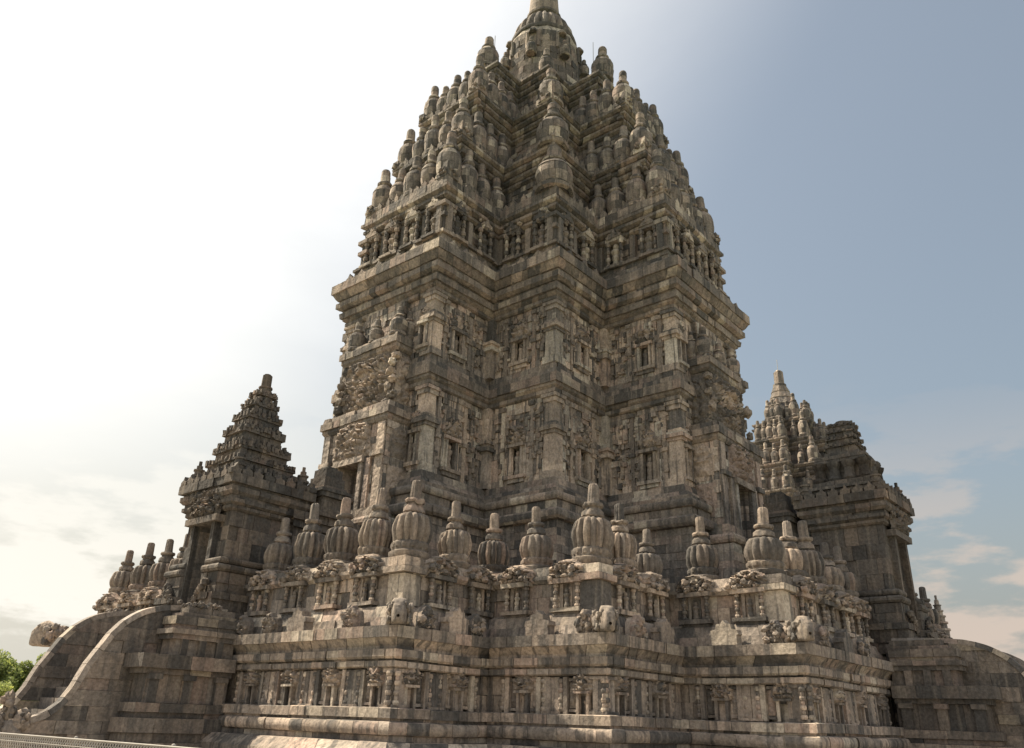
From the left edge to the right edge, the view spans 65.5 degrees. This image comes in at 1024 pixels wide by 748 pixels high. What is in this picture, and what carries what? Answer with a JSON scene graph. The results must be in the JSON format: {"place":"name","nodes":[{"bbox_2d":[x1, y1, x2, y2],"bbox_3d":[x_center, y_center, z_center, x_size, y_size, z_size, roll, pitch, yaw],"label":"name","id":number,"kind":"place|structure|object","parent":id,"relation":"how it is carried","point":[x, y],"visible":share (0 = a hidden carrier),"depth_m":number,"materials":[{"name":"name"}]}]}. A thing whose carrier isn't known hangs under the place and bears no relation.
{"place":"outdoors","nodes":[
{"label":"outdoors","id":0,"kind":"place"},
{"bbox_2d":[0,649,34,692],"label":"broad tree","id":1,"kind":"object","parent":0,"point":[13,671],"visible":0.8,"depth_m":82.17,"materials":[{"name":"green plant"}]},
{"bbox_2d":[15,652,45,691],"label":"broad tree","id":2,"kind":"object","parent":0,"point":[39,657],"depth_m":84.81,"materials":[{"name":"green plant"}]},
{"bbox_2d":[0,0,1023,667],"label":"sky","id":3,"kind":"structure","parent":0,"point":[187,187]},
{"bbox_2d":[752,360,827,504],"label":"stone temple","id":4,"kind":"structure","parent":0,"point":[790,435],"depth_m":73.34,"materials":[{"name":"stone"}]},
{"label":"courtyard","id":5,"kind":"structure","parent":0,"visible":0},
{"bbox_2d":[0,681,13,705],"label":"young tree","id":6,"kind":"object","parent":5,"relation":"on","point":[5,687],"visible":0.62,"depth_m":58.75,"materials":[{"name":"green plant"}]},
{"bbox_2d":[0,732,192,747],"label":"wire fence","id":7,"kind":"object","parent":5,"relation":"on","point":[75,739],"visible":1,"depth_m":13.31,"materials":[{"name":"metal"}]},
{"bbox_2d":[0,600,238,747],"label":"stairway","id":8,"kind":"object","parent":5,"relation":"on","point":[159,675],"visible":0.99,"depth_m":21.87,"materials":[{"name":"grey stone"}]},
{"bbox_2d":[29,597,909,747],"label":"temple terrace","id":9,"kind":"structure","parent":5,"relation":"on","point":[399,672],"depth_m":20.57,"materials":[{"name":"grey stone"}]},
{"bbox_2d":[92,533,189,613],"bbox_3d":[-13.425,7.937,29.940,7.688,3.565,1.440,-17,-30,37],"label":"balustrade","id":10,"kind":"object","parent":9,"relation":"on","point":[140,586],"visible":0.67,"depth_m":30.45,"materials":[{"name":"grey stone"}]},
{"bbox_2d":[153,374,316,620],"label":"gate tower","id":11,"kind":"structure","parent":9,"relation":"on","point":[246,493],"depth_m":26.61,"materials":[{"name":"grey stone"}]},
{"bbox_2d":[291,0,820,582],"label":"stone temple","id":12,"kind":"structure","parent":9,"relation":"on","point":[543,312],"depth_m":34.88,"materials":[{"name":"stone"}]},
{"bbox_2d":[244,480,873,645],"bbox_3d":[2.040,5.731,24.097,21.056,3.923,6.284,4,-24,-4],"label":"balustrade","id":13,"kind":"object","parent":9,"relation":"on","point":[781,579],"visible":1,"depth_m":22.76,"materials":[{"name":"grey stone"}]},
{"bbox_2d":[793,420,937,654],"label":"gate tower","id":14,"kind":"structure","parent":9,"relation":"on","point":[855,508],"depth_m":28.29,"materials":[{"name":"grey stone"}]},
{"bbox_2d":[915,587,952,638],"bbox_3d":[16.403,10.353,32.305,1.760,4.129,8.622,-20,-32,41],"label":"balustrade","id":15,"kind":"object","parent":9,"relation":"on","point":[940,623],"visible":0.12,"depth_m":34.19,"materials":[{"name":"grey stone"}]},
{"bbox_2d":[885,638,1023,747],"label":"stairway","id":16,"kind":"object","parent":5,"relation":"on","point":[953,693],"visible":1,"depth_m":23.83,"materials":[{"name":"grey stone"}]}
]}

